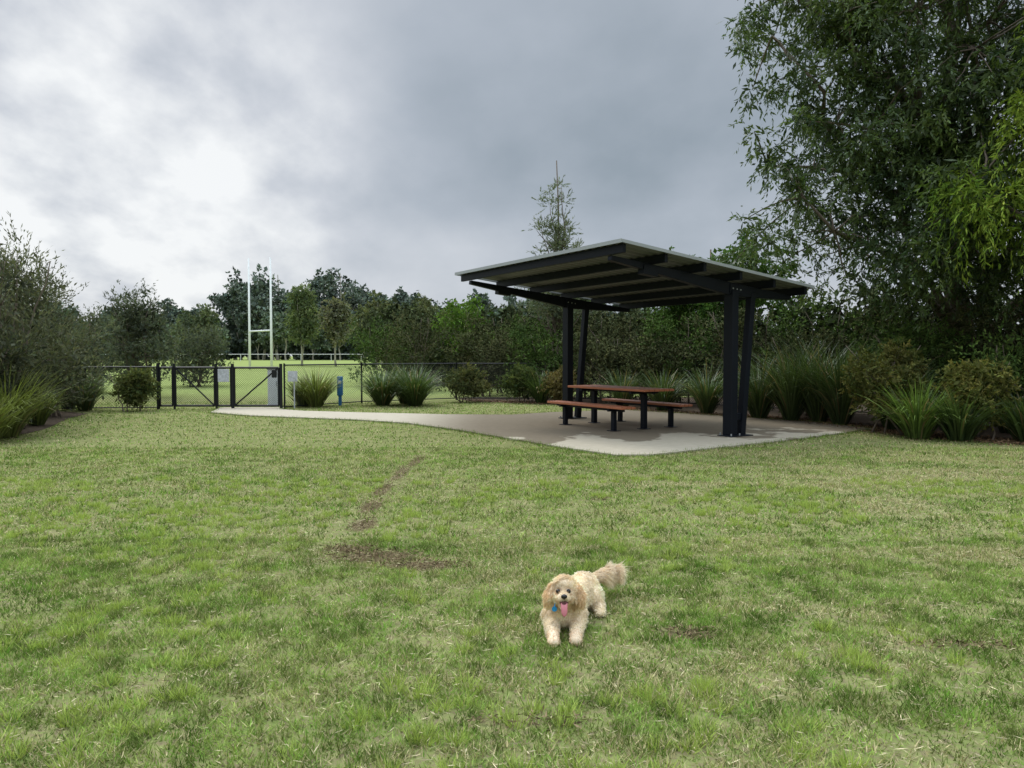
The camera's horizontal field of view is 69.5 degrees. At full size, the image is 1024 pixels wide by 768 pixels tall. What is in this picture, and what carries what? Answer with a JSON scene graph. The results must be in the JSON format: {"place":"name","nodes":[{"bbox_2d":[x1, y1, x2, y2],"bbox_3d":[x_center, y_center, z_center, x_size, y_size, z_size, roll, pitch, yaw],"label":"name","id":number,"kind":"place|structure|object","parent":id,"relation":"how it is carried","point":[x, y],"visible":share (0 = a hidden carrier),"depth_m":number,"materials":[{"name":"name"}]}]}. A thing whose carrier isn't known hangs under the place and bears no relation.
{"place":"outdoors","nodes":[
{"label":"outdoors","id":0,"kind":"place"},
{"bbox_2d":[0,356,1023,767],"bbox_3d":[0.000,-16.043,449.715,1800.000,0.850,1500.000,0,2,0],"label":"grass ground","id":1,"kind":"structure","parent":0,"point":[242,386],"depth_m":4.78,"materials":[{"name":"green plant"}]},
{"bbox_2d":[0,389,38,439],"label":"lomandra tussock","id":2,"kind":"object","parent":1,"relation":"on","point":[4,418],"visible":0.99,"depth_m":12.67,"materials":[{"name":"green plant"}]},
{"bbox_2d":[0,364,77,437],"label":"lomandra tussock","id":3,"kind":"object","parent":1,"relation":"on","point":[15,431],"visible":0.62,"depth_m":13.42,"materials":[{"name":"green plant"}]},
{"bbox_2d":[20,411,86,433],"bbox_3d":[-15.669,0.935,14.671,12.662,0.001,13.250,0,2,0],"label":"mulch bed","id":4,"kind":"object","parent":1,"relation":"on","point":[51,421],"visible":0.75,"depth_m":16.80,"materials":[{"name":"brown wood"}]},
{"bbox_2d":[0,312,59,437],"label":"bottlebrush shrub","id":5,"kind":"object","parent":4,"relation":"on","point":[16,362],"visible":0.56,"depth_m":13.71,"materials":[{"name":"green plant"}]},
{"bbox_2d":[1,254,82,390],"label":"bottlebrush shrub","id":6,"kind":"object","parent":4,"relation":"on","point":[41,304],"visible":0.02,"depth_m":18.88,"materials":[{"name":"green plant"}]},
{"bbox_2d":[0,232,94,388],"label":"bottlebrush shrub","id":7,"kind":"object","parent":4,"relation":"on","point":[68,317],"visible":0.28,"depth_m":16.29,"materials":[{"name":"green plant"}]},
{"bbox_2d":[27,380,72,425],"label":"lomandra tussock","id":8,"kind":"object","parent":4,"relation":"on","point":[41,416],"visible":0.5,"depth_m":15.76,"materials":[{"name":"green plant"}]},
{"bbox_2d":[0,212,103,428],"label":"bottlebrush shrub","id":9,"kind":"object","parent":4,"relation":"on","point":[5,284],"visible":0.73,"depth_m":14.36,"materials":[{"name":"green plant"}]},
{"bbox_2d":[11,308,118,416],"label":"bottlebrush shrub","id":10,"kind":"object","parent":4,"relation":"on","point":[79,375],"visible":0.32,"depth_m":18.10,"materials":[{"name":"green plant"}]},
{"bbox_2d":[45,368,93,407],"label":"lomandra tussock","id":11,"kind":"object","parent":1,"relation":"on","point":[70,402],"visible":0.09,"depth_m":20.50,"materials":[{"name":"green plant"}]},
{"bbox_2d":[63,369,115,410],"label":"lomandra tussock","id":12,"kind":"object","parent":1,"relation":"on","point":[86,405],"visible":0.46,"depth_m":19.90,"materials":[{"name":"green plant"}]},
{"bbox_2d":[33,365,158,408],"bbox_3d":[-13.228,0.164,20.140,6.712,1.340,0.092,0,2,-10],"label":"chain fence","id":13,"kind":"object","parent":1,"relation":"on","point":[127,367],"visible":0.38,"depth_m":20.54,"materials":[{"name":"black metal"}]},
{"bbox_2d":[58,304,147,385],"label":"grevillea shrub","id":14,"kind":"object","parent":1,"relation":"on","point":[104,356],"visible":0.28,"depth_m":28.61,"materials":[{"name":"green plant"}]},
{"bbox_2d":[102,303,150,349],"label":"paddock gum tree","id":15,"kind":"object","parent":1,"relation":"on","point":[125,326],"visible":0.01,"depth_m":62.92,"materials":[{"name":"green plant"}]},
{"bbox_2d":[85,278,185,397],"bbox_3d":[-13.381,-1.607,26.321,2.960,4.438,3.166,2,3,37],"label":"grevillea shrub","id":16,"kind":"object","parent":1,"relation":"on","point":[141,316],"visible":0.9,"depth_m":26.17,"materials":[{"name":"green plant"}]},
{"bbox_2d":[108,365,163,411],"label":"callistemon shrub","id":17,"kind":"object","parent":1,"relation":"on","point":[141,386],"visible":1,"depth_m":19.79,"materials":[{"name":"green plant"}]},
{"bbox_2d":[149,312,232,386],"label":"grevillea shrub","id":18,"kind":"object","parent":1,"relation":"on","point":[195,346],"visible":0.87,"depth_m":33.47,"materials":[{"name":"green plant"}]},
{"bbox_2d":[169,303,221,365],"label":"paddock gum tree","id":19,"kind":"object","parent":1,"relation":"on","point":[204,317],"visible":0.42,"depth_m":65.30,"materials":[{"name":"green plant"}]},
{"bbox_2d":[156,364,282,408],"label":"double gate","id":20,"kind":"structure","parent":1,"relation":"on","point":[221,374],"depth_m":20.74,"materials":[{"name":"black metal"}]},
{"bbox_2d":[248,257,272,369],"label":"rugby goal posts","id":21,"kind":"object","parent":1,"relation":"on","point":[271,345],"visible":0.91,"depth_m":57.52,"materials":[{"name":"white metal"}]},
{"bbox_2d":[267,369,277,404],"bbox_3d":[-7.150,0.080,22.217,0.360,1.150,0.365,0,2,0],"label":"utility cabinet","id":22,"kind":"object","parent":1,"relation":"on","point":[271,393],"visible":0.49,"depth_m":22.07,"materials":[{"name":"metal"}]},
{"bbox_2d":[288,371,297,408],"bbox_3d":[-6.236,0.166,20.999,0.267,1.070,0.066,-1,2,-13],"label":"fence sign","id":23,"kind":"object","parent":1,"relation":"on","point":[293,374],"visible":1,"depth_m":20.96,"materials":[{"name":"white metal"}]},
{"bbox_2d":[282,283,320,363],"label":"paddock gum tree","id":24,"kind":"object","parent":1,"relation":"on","point":[302,316],"visible":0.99,"depth_m":71.42,"materials":[{"name":"green plant"}]},
{"bbox_2d":[282,374,323,404],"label":"lomandra tussock","id":25,"kind":"object","parent":1,"relation":"on","point":[298,398],"visible":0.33,"depth_m":21.68,"materials":[{"name":"green plant"}]},
{"bbox_2d":[285,363,353,406],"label":"lomandra tussock","id":26,"kind":"object","parent":1,"relation":"on","point":[318,394],"visible":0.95,"depth_m":21.37,"materials":[{"name":"green plant"}]},
{"bbox_2d":[315,292,354,365],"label":"paddock gum tree","id":27,"kind":"object","parent":1,"relation":"on","point":[336,314],"visible":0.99,"depth_m":69.13,"materials":[{"name":"green plant"}]},
{"bbox_2d":[19,263,656,359],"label":"distant eucalyptus treeline","id":28,"kind":"object","parent":1,"relation":"on","point":[233,307],"visible":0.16,"depth_m":117.66,"materials":[{"name":"green plant"}]},
{"bbox_2d":[337,376,342,405],"bbox_3d":[-5.200,0.211,22.317,0.160,0.880,0.145,0,2,0],"label":"dog waste bag dispenser","id":29,"kind":"object","parent":1,"relation":"on","point":[339,393],"visible":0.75,"depth_m":22.26,"materials":[{"name":"blue plastic"}]},
{"bbox_2d":[348,290,400,369],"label":"paddock gum tree","id":30,"kind":"object","parent":1,"relation":"on","point":[370,308],"visible":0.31,"depth_m":59.42,"materials":[{"name":"green plant"}]},
{"bbox_2d":[344,362,413,404],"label":"lomandra tussock","id":31,"kind":"object","parent":1,"relation":"on","point":[379,393],"visible":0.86,"depth_m":21.94,"materials":[{"name":"green plant"}]},
{"bbox_2d":[344,315,427,381],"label":"hedge shrub","id":32,"kind":"object","parent":1,"relation":"on","point":[368,344],"visible":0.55,"depth_m":33.80,"materials":[{"name":"green plant"}]},
{"bbox_2d":[374,363,437,403],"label":"lomandra tussock","id":33,"kind":"object","parent":1,"relation":"on","point":[401,400],"visible":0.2,"depth_m":22.79,"materials":[{"name":"green plant"}]},
{"bbox_2d":[365,305,462,391],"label":"hedge shrub","id":34,"kind":"object","parent":1,"relation":"on","point":[420,354],"visible":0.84,"depth_m":30.35,"materials":[{"name":"green plant"}]},
{"bbox_2d":[381,358,456,405],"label":"lomandra tussock","id":35,"kind":"object","parent":1,"relation":"on","point":[415,391],"visible":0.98,"depth_m":21.73,"materials":[{"name":"green plant"}]},
{"bbox_2d":[408,293,438,328],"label":"paddock gum tree","id":36,"kind":"object","parent":1,"relation":"on","point":[425,305],"visible":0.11,"depth_m":65.27,"materials":[{"name":"green plant"}]},
{"bbox_2d":[283,362,600,406],"bbox_3d":[-2.150,-0.006,23.946,10.355,1.390,2.188,-1,2,-23],"label":"chain fence","id":37,"kind":"object","parent":1,"relation":"on","point":[361,364],"visible":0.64,"depth_m":23.38,"materials":[{"name":"black metal"}]},
{"bbox_2d":[434,362,494,402],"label":"callistemon shrub","id":38,"kind":"object","parent":1,"relation":"on","point":[471,384],"visible":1,"depth_m":23.56,"materials":[{"name":"green plant"}]},
{"bbox_2d":[429,294,503,368],"bbox_3d":[-1.835,-1.875,33.000,3.801,4.304,3.167,0,2,0],"label":"young green tree","id":39,"kind":"object","parent":1,"relation":"on","point":[457,313],"visible":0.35,"depth_m":32.26,"materials":[{"name":"green plant"}]},
{"bbox_2d":[0,454,1023,767],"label":"dead thatch","id":40,"kind":"object","parent":1,"relation":"on","point":[426,558],"visible":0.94,"depth_m":5.24,"materials":[{"name":"brown plant"}]},
{"bbox_2d":[211,407,871,456],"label":"concrete path and slab","id":41,"kind":"structure","parent":1,"relation":"on","point":[696,431],"depth_m":15.17,"materials":[{"name":"grey concrete"}]},
{"bbox_2d":[547,385,692,431],"bbox_3d":[2.213,0.471,15.519,1.848,0.818,2.500,-1,3,-32],"label":"picnic table","id":42,"kind":"object","parent":41,"relation":"on","point":[643,403],"visible":1,"depth_m":15.21,"materials":[{"name":"brown wood"}]},
{"bbox_2d":[455,238,814,436],"bbox_3d":[2.240,-0.750,15.126,4.760,3.297,5.584,-1,3,-32],"label":"picnic shelter","id":43,"kind":"object","parent":41,"relation":"on","point":[625,275],"visible":0.94,"depth_m":13.92,"materials":[{"name":"black metal"}]},
{"bbox_2d":[539,561,631,647],"bbox_3d":[0.374,1.171,4.235,0.378,0.337,0.992,1,2,27],"label":"cream cavoodle dog","id":44,"kind":"object","parent":1,"relation":"on","point":[568,601],"visible":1,"depth_m":3.98},
{"bbox_2d":[349,273,1023,394],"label":"background scrub","id":45,"kind":"object","parent":1,"relation":"on","point":[510,311],"visible":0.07,"depth_m":29.68,"materials":[{"name":"green plant"}]},
{"bbox_2d":[461,397,1023,445],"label":"mulch bed","id":46,"kind":"object","parent":1,"relation":"on","point":[862,418],"visible":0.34,"depth_m":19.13,"materials":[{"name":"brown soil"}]},
{"bbox_2d":[446,326,522,396],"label":"hedge shrub","id":47,"kind":"object","parent":46,"relation":"on","point":[490,349],"visible":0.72,"depth_m":26.79,"materials":[{"name":"green plant"}]},
{"bbox_2d":[457,305,537,393],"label":"hedge shrub","id":48,"kind":"object","parent":46,"relation":"on","point":[481,327],"visible":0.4,"depth_m":28.75,"materials":[{"name":"green plant"}]},
{"bbox_2d":[494,362,545,401],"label":"callistemon shrub","id":49,"kind":"object","parent":46,"relation":"on","point":[514,379],"visible":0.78,"depth_m":23.38,"materials":[{"name":"green plant"}]},
{"bbox_2d":[491,306,579,380],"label":"hedge shrub","id":50,"kind":"object","parent":46,"relation":"on","point":[516,322],"visible":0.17,"depth_m":27.77,"materials":[{"name":"green plant"}]},
{"bbox_2d":[520,370,556,402],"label":"lomandra tussock","id":51,"kind":"object","parent":46,"relation":"on","point":[538,395],"visible":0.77,"depth_m":22.99,"materials":[{"name":"green plant"}]},
{"bbox_2d":[504,317,584,399],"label":"hedge shrub","id":52,"kind":"object","parent":46,"relation":"on","point":[537,354],"visible":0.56,"depth_m":24.81,"materials":[{"name":"green plant"}]},
{"bbox_2d":[514,160,608,358],"bbox_3d":[1.705,-3.582,25.888,3.588,8.414,3.151,0,2,0],"label":"young she oak tree","id":53,"kind":"object","parent":46,"relation":"on","point":[560,242],"visible":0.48,"depth_m":25.61,"materials":[{"name":"green plant"}]},
{"bbox_2d":[536,365,600,400],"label":"callistemon shrub","id":54,"kind":"object","parent":46,"relation":"on","point":[555,390],"visible":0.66,"depth_m":22.67,"materials":[{"name":"green plant"}]},
{"bbox_2d":[538,311,628,397],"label":"hedge shrub","id":55,"kind":"object","parent":46,"relation":"on","point":[594,324],"visible":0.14,"depth_m":25.97,"materials":[{"name":"green plant"}]},
{"bbox_2d":[555,325,640,402],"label":"hedge shrub","id":56,"kind":"object","parent":46,"relation":"on","point":[605,355],"visible":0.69,"depth_m":23.39,"materials":[{"name":"green plant"}]},
{"bbox_2d":[592,368,649,405],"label":"lomandra tussock","id":57,"kind":"object","parent":46,"relation":"on","point":[621,395],"visible":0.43,"depth_m":21.15,"materials":[{"name":"green plant"}]},
{"bbox_2d":[588,308,683,399],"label":"hedge shrub","id":58,"kind":"object","parent":46,"relation":"on","point":[621,328],"visible":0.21,"depth_m":24.23,"materials":[{"name":"green plant"}]},
{"bbox_2d":[630,365,690,410],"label":"lomandra tussock","id":59,"kind":"object","parent":46,"relation":"on","point":[664,396],"visible":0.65,"depth_m":19.81,"materials":[{"name":"green plant"}]},
{"bbox_2d":[619,328,703,402],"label":"hedge shrub","id":60,"kind":"object","parent":46,"relation":"on","point":[646,359],"visible":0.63,"depth_m":21.55,"materials":[{"name":"green plant"}]},
{"bbox_2d":[627,307,723,403],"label":"hedge shrub","id":61,"kind":"object","parent":46,"relation":"on","point":[658,327],"visible":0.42,"depth_m":21.94,"materials":[{"name":"green plant"}]},
{"bbox_2d":[664,359,722,413],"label":"lomandra tussock","id":62,"kind":"object","parent":46,"relation":"on","point":[706,399],"visible":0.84,"depth_m":18.73,"materials":[{"name":"green plant"}]},
{"bbox_2d":[638,224,806,384],"bbox_3d":[6.640,-2.236,24.107,4.370,5.867,4.268,-2,3,-40],"label":"lilly pilly tree","id":63,"kind":"object","parent":46,"relation":"on","point":[679,310],"visible":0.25,"depth_m":23.75,"materials":[{"name":"green plant"}]},
{"bbox_2d":[677,301,806,408],"bbox_3d":[6.558,-0.848,20.547,3.071,3.359,3.366,-2,3,-44],"label":"hedge shrub","id":64,"kind":"object","parent":46,"relation":"on","point":[719,340],"visible":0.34,"depth_m":20.54,"materials":[{"name":"green plant"}]},
{"bbox_2d":[708,345,796,417],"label":"lomandra tussock","id":65,"kind":"object","parent":46,"relation":"on","point":[760,405],"visible":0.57,"depth_m":17.38,"materials":[{"name":"green plant"}]},
{"bbox_2d":[710,331,848,420],"bbox_3d":[6.310,-0.198,16.909,3.604,2.069,3.403,0,2,0],"label":"lomandra tussock","id":66,"kind":"object","parent":46,"relation":"on","point":[790,406],"visible":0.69,"depth_m":16.62,"materials":[{"name":"green plant"}]},
{"bbox_2d":[762,322,866,416],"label":"hedge shrub","id":67,"kind":"object","parent":46,"relation":"on","point":[827,340],"visible":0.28,"depth_m":17.87,"materials":[{"name":"green plant"}]},
{"bbox_2d":[755,325,882,421],"bbox_3d":[6.846,-0.249,16.535,3.479,2.199,3.843,2,3,35],"label":"lomandra tussock","id":68,"kind":"object","parent":46,"relation":"on","point":[816,411],"visible":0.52,"depth_m":16.38,"materials":[{"name":"green plant"}]},
{"bbox_2d":[759,289,886,411],"bbox_3d":[8.101,-0.767,19.167,3.598,3.294,3.044,0,2,0],"label":"hedge shrub","id":69,"kind":"object","parent":46,"relation":"on","point":[795,321],"visible":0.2,"depth_m":19.10,"materials":[{"name":"green plant"}]},
{"bbox_2d":[763,330,902,424],"bbox_3d":[7.130,-0.143,15.856,3.503,2.039,3.560,0,2,0],"label":"lomandra tussock","id":70,"kind":"object","parent":46,"relation":"on","point":[838,407],"visible":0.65,"depth_m":15.64,"materials":[{"name":"green plant"}]},
{"bbox_2d":[711,0,1023,371],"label":"weeping paperbark tree","id":71,"kind":"object","parent":46,"relation":"on","point":[936,144],"visible":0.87,"depth_m":15.50,"materials":[{"name":"green plant"}]},
{"bbox_2d":[831,357,942,429],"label":"lomandra tussock","id":72,"kind":"object","parent":46,"relation":"on","point":[890,426],"visible":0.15,"depth_m":14.79,"materials":[{"name":"green plant"}]},
{"bbox_2d":[829,342,957,422],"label":"shrub","id":73,"kind":"object","parent":46,"relation":"on","point":[929,375],"visible":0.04,"depth_m":15.05,"materials":[{"name":"green plant"}]},
{"bbox_2d":[850,309,986,420],"bbox_3d":[8.899,-0.264,16.322,2.911,2.760,2.369,0,2,0],"label":"hedge shrub","id":74,"kind":"object","parent":46,"relation":"on","point":[934,343],"visible":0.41,"depth_m":15.92,"materials":[{"name":"green plant"}]},
{"bbox_2d":[841,288,1000,398],"bbox_3d":[9.666,-0.688,17.447,3.673,3.517,2.993,0,2,0],"label":"hedge shrub","id":75,"kind":"object","parent":46,"relation":"on","point":[960,329],"visible":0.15,"depth_m":17.21,"materials":[{"name":"green plant"}]},
{"bbox_2d":[896,7,1023,293],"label":"willow myrtle tree","id":76,"kind":"object","parent":46,"relation":"on","point":[960,198],"visible":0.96,"depth_m":13.26,"materials":[{"name":"green plant"}]},
{"bbox_2d":[928,355,1023,432],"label":"lomandra tussock","id":77,"kind":"object","parent":46,"relation":"on","point":[1001,430],"visible":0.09,"depth_m":13.88,"materials":[{"name":"green plant"}]},
{"bbox_2d":[930,354,1023,440],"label":"callistemon shrub","id":78,"kind":"object","parent":46,"relation":"on","point":[976,377],"visible":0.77,"depth_m":13.07,"materials":[{"name":"green plant"}]},
{"bbox_2d":[942,284,1023,397],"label":"hedge shrub","id":79,"kind":"object","parent":46,"relation":"on","point":[1005,326],"visible":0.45,"depth_m":15.33,"materials":[{"name":"green plant"}]},
{"bbox_2d":[951,314,1023,429],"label":"hedge shrub","id":80,"kind":"object","parent":46,"relation":"on","point":[1019,370],"visible":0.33,"depth_m":13.97,"materials":[{"name":"green plant"}]},
{"bbox_2d":[988,392,1023,441],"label":"lomandra tussock","id":81,"kind":"object","parent":46,"relation":"on","point":[1016,418],"visible":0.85,"depth_m":12.64,"materials":[{"name":"green plant"}]},
{"bbox_2d":[601,355,975,412],"bbox_3d":[10.277,0.075,18.259,19.904,1.660,0.735,2,3,41],"label":"chain fence","id":82,"kind":"object","parent":1,"relation":"on","point":[721,404],"visible":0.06,"depth_m":22.08,"materials":[{"name":"black metal"}]},
{"bbox_2d":[838,333,930,434],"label":"callistemon shrub","id":83,"kind":"object","parent":1,"relation":"on","point":[892,352],"visible":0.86,"depth_m":14.00,"materials":[{"name":"green plant"}]},
{"bbox_2d":[848,373,969,438],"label":"lomandra tussock","id":84,"kind":"object","parent":1,"relation":"on","point":[913,421],"visible":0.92,"depth_m":13.16,"materials":[{"name":"green plant"}]},
{"bbox_2d":[918,381,1015,440],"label":"lomandra tussock","id":85,"kind":"object","parent":1,"relation":"on","point":[963,427],"visible":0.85,"depth_m":12.83,"materials":[{"name":"green plant"}]},
{"bbox_2d":[0,0,1023,355],"label":"sky","id":86,"kind":"structure","parent":0,"point":[389,144],"materials":[{"name":"grey"}]}
]}

